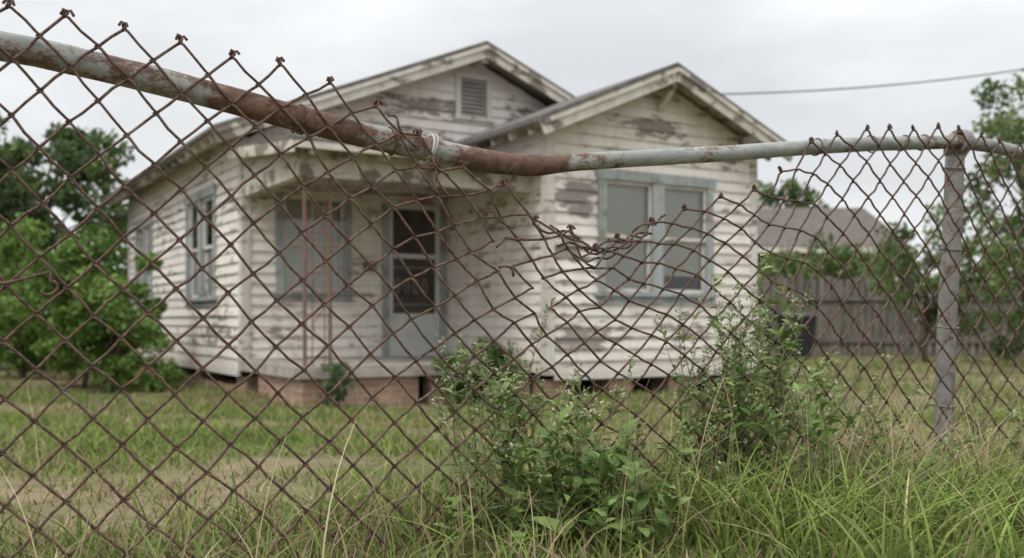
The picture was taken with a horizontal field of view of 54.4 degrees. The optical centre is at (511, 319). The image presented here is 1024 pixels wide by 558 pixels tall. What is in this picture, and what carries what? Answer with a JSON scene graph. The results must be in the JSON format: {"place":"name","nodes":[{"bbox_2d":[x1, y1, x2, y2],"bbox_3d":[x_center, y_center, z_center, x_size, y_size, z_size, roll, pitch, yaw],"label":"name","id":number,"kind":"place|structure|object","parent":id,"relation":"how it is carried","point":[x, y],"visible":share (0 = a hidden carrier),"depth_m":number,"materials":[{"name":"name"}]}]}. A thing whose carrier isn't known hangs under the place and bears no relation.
{"place":"outdoors","nodes":[
{"label":"outdoors","id":0,"kind":"place"},
{"bbox_2d":[285,183,701,288],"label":"window blinds","id":1,"kind":"object","parent":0,"point":[634,201],"depth_m":12.22,"materials":[{"name":"grey plastic"}]},
{"bbox_2d":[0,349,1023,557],"bbox_3d":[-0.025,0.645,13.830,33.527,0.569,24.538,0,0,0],"label":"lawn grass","id":2,"kind":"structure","parent":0,"point":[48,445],"depth_m":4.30,"materials":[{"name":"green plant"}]},
{"bbox_2d":[0,327,1023,557],"bbox_3d":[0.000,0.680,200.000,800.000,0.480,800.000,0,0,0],"label":"ground","id":3,"kind":"structure","parent":0,"point":[270,461],"depth_m":3.58,"materials":[{"name":"green plant"}]},
{"bbox_2d":[0,212,52,378],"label":"leafy shrub","id":4,"kind":"object","parent":3,"relation":"on","point":[26,336],"visible":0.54,"depth_m":14.53,"materials":[{"name":"green plant"}]},
{"bbox_2d":[0,181,80,360],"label":"leafy shrub","id":5,"kind":"object","parent":3,"relation":"on","point":[11,204],"visible":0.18,"depth_m":16.73,"materials":[{"name":"green plant"}]},
{"bbox_2d":[0,112,134,361],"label":"broadleaf tree","id":6,"kind":"object","parent":3,"relation":"on","point":[76,151],"visible":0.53,"depth_m":18.89,"materials":[{"name":"green plant"}]},
{"bbox_2d":[1,222,169,388],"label":"leafy shrub","id":7,"kind":"object","parent":3,"relation":"on","point":[70,259],"visible":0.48,"depth_m":12.75,"materials":[{"name":"green plant"}]},
{"bbox_2d":[41,273,163,392],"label":"leafy shrub","id":8,"kind":"object","parent":3,"relation":"on","point":[119,316],"visible":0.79,"depth_m":12.13,"materials":[{"name":"green plant"}]},
{"bbox_2d":[120,334,185,391],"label":"leafy shrub","id":9,"kind":"object","parent":3,"relation":"on","point":[170,373],"visible":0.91,"depth_m":11.97,"materials":[{"name":"green plant"}]},
{"bbox_2d":[318,360,355,406],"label":"porch shrub","id":10,"kind":"object","parent":3,"relation":"on","point":[338,373],"visible":0.84,"depth_m":9.84,"materials":[{"name":"green plant"}]},
{"bbox_2d":[238,356,532,379],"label":"porch slab","id":11,"kind":"structure","parent":3,"relation":"on","point":[367,367],"depth_m":10.71,"materials":[{"name":"grey concrete"}]},
{"bbox_2d":[303,176,331,366],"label":"iron porch column","id":12,"kind":"structure","parent":11,"relation":"on","point":[329,273],"depth_m":10.21,"materials":[{"name":"metal"}]},
{"bbox_2d":[162,81,704,402],"bbox_3d":[-1.810,-1.100,15.644,6.050,4.400,9.790,0,0,-31],"label":"dark interior","id":13,"kind":"object","parent":3,"relation":"on","point":[678,283],"visible":0.07,"depth_m":12.31,"materials":[{"name":"black"}]},
{"bbox_2d":[139,363,736,406],"bbox_3d":[-2.008,0.852,15.498,5.740,0.497,9.840,0,0,-31],"label":"brick foundation","id":14,"kind":"object","parent":3,"relation":"on","point":[299,391],"visible":0.13,"depth_m":10.83,"materials":[{"name":"red brick"}]},
{"bbox_2d":[128,63,750,372],"bbox_3d":[-1.809,-1.480,15.654,6.318,4.160,10.059,0,0,-31],"label":"siding","id":15,"kind":"object","parent":14,"relation":"on","point":[426,105],"visible":0.55,"depth_m":12.31,"materials":[{"name":"paint"}]},
{"bbox_2d":[363,261,375,270],"bbox_3d":[-1.805,-0.680,12.647,0.140,0.120,0.090,0,0,-31],"label":"mailbox","id":16,"kind":"object","parent":15,"relation":"on","point":[365,264],"visible":0.43,"depth_m":12.61,"materials":[{"name":"metal"}]},
{"bbox_2d":[368,211,377,226],"bbox_3d":[-1.767,-1.279,12.643,0.110,0.198,0.166,0,0,-31],"label":"porch light","id":17,"kind":"object","parent":15,"relation":"attached to","point":[372,216],"visible":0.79,"depth_m":12.58,"materials":[{"name":"beige glass"}]},
{"bbox_2d":[133,169,718,356],"bbox_3d":[-2.807,-0.640,13.748,3.101,2.240,10.708,0,0,-60],"label":"window and door casing","id":18,"kind":"structure","parent":15,"relation":"attached to","point":[658,181],"depth_m":12.33,"materials":[{"name":"grey wood"}]},
{"bbox_2d":[140,199,211,294],"bbox_3d":[-2.782,-0.970,13.771,2.748,1.256,10.337,0,0,-60],"label":"window glass","id":19,"kind":"object","parent":18,"relation":"in","point":[208,227],"visible":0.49,"depth_m":13.94,"materials":[{"name":"grey glass"}]},
{"bbox_2d":[389,204,439,356],"bbox_3d":[-1.274,-0.515,13.026,0.736,1.990,0.080,0,0,-31],"label":"screen door","id":20,"kind":"structure","parent":18,"relation":"attached to","point":[412,339],"depth_m":13.04,"materials":[{"name":"white metal"}]},
{"bbox_2d":[393,209,434,313],"bbox_3d":[-1.290,-0.760,13.054,0.614,1.360,0.005,0,0,-31],"label":"screen","id":21,"kind":"object","parent":20,"relation":"attached to","point":[418,222],"depth_m":13.05,"materials":[{"name":"black metal"}]},
{"bbox_2d":[104,59,761,200],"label":"roof deck","id":22,"kind":"structure","parent":15,"relation":"on","point":[348,186],"depth_m":12.38,"materials":[{"name":"beige wood"}]},
{"bbox_2d":[234,136,348,147],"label":"porch roof shingles","id":23,"kind":"object","parent":22,"relation":"on","point":[284,138],"visible":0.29,"depth_m":9.93,"materials":[{"name":"concrete"}]},
{"bbox_2d":[100,41,785,201],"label":"roof shingles","id":24,"kind":"object","parent":22,"relation":"on","point":[548,111],"visible":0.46,"depth_m":12.02,"materials":[{"name":"grey"}]},
{"bbox_2d":[128,71,756,379],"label":"painted trim","id":25,"kind":"structure","parent":15,"relation":"attached to","point":[255,163],"depth_m":11.91,"materials":[{"name":"paint"}]},
{"bbox_2d":[461,79,486,117],"bbox_3d":[-0.532,-3.002,13.481,0.398,0.505,0.055,0,0,-31],"label":"gable vent","id":26,"kind":"object","parent":25,"relation":"on","point":[473,98],"visible":1,"depth_m":13.48,"materials":[{"name":"paint"}]},
{"bbox_2d":[106,45,792,205],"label":"fascia and rafters","id":27,"kind":"structure","parent":15,"relation":"attached to","point":[375,166],"depth_m":11.42,"materials":[{"name":"paint"}]},
{"bbox_2d":[425,448,528,554],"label":"fence weed","id":28,"kind":"object","parent":3,"relation":"on","point":[511,510],"visible":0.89,"depth_m":1.97,"materials":[{"name":"green plant"}]},
{"bbox_2d":[431,336,525,405],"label":"porch shrub","id":29,"kind":"object","parent":3,"relation":"on","point":[496,352],"visible":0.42,"depth_m":10.46,"materials":[{"name":"green plant"}]},
{"bbox_2d":[429,345,544,523],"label":"fence weed","id":30,"kind":"object","parent":3,"relation":"on","point":[475,440],"visible":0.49,"depth_m":2.17,"materials":[{"name":"green plant"}]},
{"bbox_2d":[429,297,558,542],"bbox_3d":[-0.047,0.217,2.117,0.200,0.535,0.349,0,0,42],"label":"fence weed","id":31,"kind":"object","parent":3,"relation":"on","point":[489,468],"visible":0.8,"depth_m":2.09,"materials":[{"name":"green plant"}]},
{"bbox_2d":[15,244,1004,333],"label":"distant trees","id":32,"kind":"object","parent":3,"relation":"on","point":[962,265],"visible":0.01,"depth_m":61.16,"materials":[{"name":"green plant"}]},
{"bbox_2d":[0,0,1023,557],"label":"chain link fence","id":33,"kind":"object","parent":3,"relation":"on","point":[42,52],"visible":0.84,"depth_m":1.99,"materials":[{"name":"metal"}]},
{"bbox_2d":[0,408,1023,557],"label":"tall grass","id":34,"kind":"structure","parent":3,"relation":"on","point":[75,539],"depth_m":2.01,"materials":[{"name":"green plant"}]},
{"bbox_2d":[0,363,1023,557],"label":"dry stalks","id":35,"kind":"object","parent":3,"relation":"on","point":[815,460],"visible":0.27,"depth_m":2.23,"materials":[{"name":"green plant"}]},
{"bbox_2d":[478,341,551,515],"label":"fence weed","id":36,"kind":"object","parent":3,"relation":"on","point":[536,378],"visible":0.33,"depth_m":2.27,"materials":[{"name":"green plant"}]},
{"bbox_2d":[488,376,613,544],"bbox_3d":[0.072,0.298,2.026,0.206,0.371,0.212,0,0,-44],"label":"fence weed","id":37,"kind":"object","parent":3,"relation":"on","point":[516,469],"visible":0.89,"depth_m":2.03,"materials":[{"name":"green plant"}]},
{"bbox_2d":[494,355,637,536],"bbox_3d":[0.113,0.277,2.127,0.319,0.403,0.213,0,0,0],"label":"fence weed","id":38,"kind":"object","parent":3,"relation":"on","point":[576,409],"visible":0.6,"depth_m":2.13,"materials":[{"name":"green plant"}]},
{"bbox_2d":[529,405,649,552],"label":"fence weed","id":39,"kind":"object","parent":3,"relation":"on","point":[592,484],"visible":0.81,"depth_m":2.01,"materials":[{"name":"green plant"}]},
{"bbox_2d":[541,407,642,529],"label":"fence weed","id":40,"kind":"object","parent":3,"relation":"on","point":[591,462],"visible":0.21,"depth_m":2.16,"materials":[{"name":"green plant"}]},
{"bbox_2d":[577,450,693,557],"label":"fence weed","id":41,"kind":"object","parent":3,"relation":"on","point":[637,504],"visible":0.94,"depth_m":1.95,"materials":[{"name":"green plant"}]},
{"bbox_2d":[619,404,696,519],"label":"fence weed","id":42,"kind":"object","parent":3,"relation":"on","point":[686,449],"visible":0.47,"depth_m":2.23,"materials":[{"name":"green plant"}]},
{"bbox_2d":[656,345,764,512],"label":"fence weed","id":43,"kind":"object","parent":3,"relation":"on","point":[683,435],"visible":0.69,"depth_m":2.30,"materials":[{"name":"green plant"}]},
{"bbox_2d":[650,292,778,503],"bbox_3d":[0.454,0.211,2.348,0.242,0.555,0.324,0,0,-31],"label":"fence weed","id":44,"kind":"object","parent":3,"relation":"on","point":[684,391],"visible":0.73,"depth_m":2.33,"materials":[{"name":"green plant"}]},
{"bbox_2d":[680,249,805,506],"bbox_3d":[0.517,0.164,2.368,0.257,0.663,0.371,0,0,41],"label":"fence weed","id":45,"kind":"object","parent":3,"relation":"on","point":[719,327],"visible":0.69,"depth_m":2.36,"materials":[{"name":"green plant"}]},
{"bbox_2d":[707,304,816,481],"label":"fence weed","id":46,"kind":"object","parent":3,"relation":"on","point":[793,409],"visible":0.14,"depth_m":2.69,"materials":[{"name":"green plant"}]},
{"bbox_2d":[757,313,773,354],"bbox_3d":[5.554,0.372,22.538,0.620,1.060,0.815,0,0,6],"label":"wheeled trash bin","id":47,"kind":"object","parent":3,"relation":"on","point":[769,327],"visible":0.04,"depth_m":22.17,"materials":[{"name":"plastic"}]},
{"bbox_2d":[705,253,833,505],"bbox_3d":[0.652,0.172,2.464,0.266,0.664,0.307,0,0,-29],"label":"fence weed","id":48,"kind":"object","parent":3,"relation":"on","point":[784,306],"visible":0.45,"depth_m":2.42,"materials":[{"name":"green plant"}]},
{"bbox_2d":[709,342,868,523],"bbox_3d":[0.621,0.273,2.263,0.227,0.453,0.316,0,0,-41],"label":"fence weed","id":49,"kind":"object","parent":3,"relation":"on","point":[814,421],"visible":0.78,"depth_m":2.26,"materials":[{"name":"green plant"}]},
{"bbox_2d":[557,419,1023,557],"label":"green grass clump","id":50,"kind":"object","parent":3,"relation":"on","point":[849,523],"visible":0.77,"depth_m":2.05,"materials":[{"name":"green plant"}]},
{"bbox_2d":[757,177,828,207],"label":"broadleaf tree","id":51,"kind":"object","parent":3,"relation":"on","point":[795,191],"visible":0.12,"depth_m":41.54,"materials":[{"name":"green plant"}]},
{"bbox_2d":[776,312,817,357],"bbox_3d":[6.339,0.346,22.236,0.620,1.060,0.815,0,0,-17],"label":"wheeled trash bin","id":52,"kind":"object","parent":3,"relation":"on","point":[807,343],"visible":0.48,"depth_m":21.94,"materials":[{"name":"plastic"}]},
{"bbox_2d":[762,247,832,330],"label":"leafy shrub","id":53,"kind":"object","parent":3,"relation":"on","point":[787,271],"visible":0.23,"depth_m":27.38,"materials":[{"name":"green plant"}]},
{"bbox_2d":[742,334,891,496],"bbox_3d":[0.736,0.262,2.500,0.350,0.494,0.294,0,0,-42],"label":"fence weed","id":54,"kind":"object","parent":3,"relation":"on","point":[782,373],"visible":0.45,"depth_m":2.45,"materials":[{"name":"green plant"}]},
{"bbox_2d":[757,253,887,347],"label":"walls","id":55,"kind":"structure","parent":3,"relation":"on","point":[770,271],"depth_m":32.00,"materials":[{"name":"beige"}]},
{"bbox_2d":[765,349,889,490],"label":"fence weed","id":56,"kind":"object","parent":3,"relation":"on","point":[859,379],"visible":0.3,"depth_m":2.60,"materials":[{"name":"green plant"}]},
{"bbox_2d":[794,230,873,336],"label":"leafy shrub","id":57,"kind":"object","parent":3,"relation":"on","point":[832,264],"visible":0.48,"depth_m":27.11,"materials":[{"name":"green plant"}]},
{"bbox_2d":[845,245,929,335],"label":"leafy shrub","id":58,"kind":"object","parent":3,"relation":"on","point":[900,267],"visible":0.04,"depth_m":26.68,"materials":[{"name":"green plant"}]},
{"bbox_2d":[757,274,1023,357],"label":"wooden fence","id":59,"kind":"object","parent":3,"relation":"on","point":[853,299],"visible":0.26,"depth_m":23.71,"materials":[{"name":"grey wood"}]},
{"bbox_2d":[846,372,939,480],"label":"fence weed","id":60,"kind":"object","parent":3,"relation":"on","point":[908,395],"visible":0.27,"depth_m":2.64,"materials":[{"name":"green plant"}]},
{"bbox_2d":[863,409,978,520],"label":"fence weed","id":61,"kind":"object","parent":3,"relation":"on","point":[881,441],"visible":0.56,"depth_m":2.41,"materials":[{"name":"green plant"}]},
{"bbox_2d":[854,202,998,362],"bbox_3d":[8.263,-0.714,20.267,2.686,3.380,2.686,0,0,0],"label":"broadleaf tree","id":62,"kind":"object","parent":3,"relation":"on","point":[880,267],"visible":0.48,"depth_m":19.87,"materials":[{"name":"green plant"}]},
{"bbox_2d":[953,360,1023,478],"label":"fence weed","id":63,"kind":"object","parent":3,"relation":"on","point":[1018,429],"visible":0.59,"depth_m":2.93,"materials":[{"name":"green plant"}]},
{"bbox_2d":[961,199,1023,361],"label":"leafy shrub","id":64,"kind":"object","parent":3,"relation":"on","point":[1014,349],"visible":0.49,"depth_m":19.43,"materials":[{"name":"green plant"}]},
{"bbox_2d":[962,68,1023,304],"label":"broadleaf tree","id":65,"kind":"object","parent":3,"relation":"on","point":[1001,124],"visible":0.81,"depth_m":16.02,"materials":[{"name":"green plant"}]},
{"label":"utility pole","id":66,"kind":"object","parent":3,"relation":"on","visible":0},
{"bbox_2d":[721,68,1023,94],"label":"power line","id":67,"kind":"object","parent":66,"relation":"attached to","point":[868,86],"visible":0.72,"depth_m":14.63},
{"bbox_2d":[0,0,1023,317],"label":"sky","id":68,"kind":"structure","parent":0,"point":[582,47],"materials":[{"name":"white"}]},
{"bbox_2d":[757,208,912,247],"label":"roof","id":69,"kind":"structure","parent":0,"point":[840,218],"depth_m":33.59,"materials":[{"name":"grey"}]},
{"bbox_2d":[757,248,913,252],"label":"fascia","id":70,"kind":"structure","parent":69,"relation":"attached to","point":[776,250],"depth_m":31.44,"materials":[{"name":"paint"}]}
]}

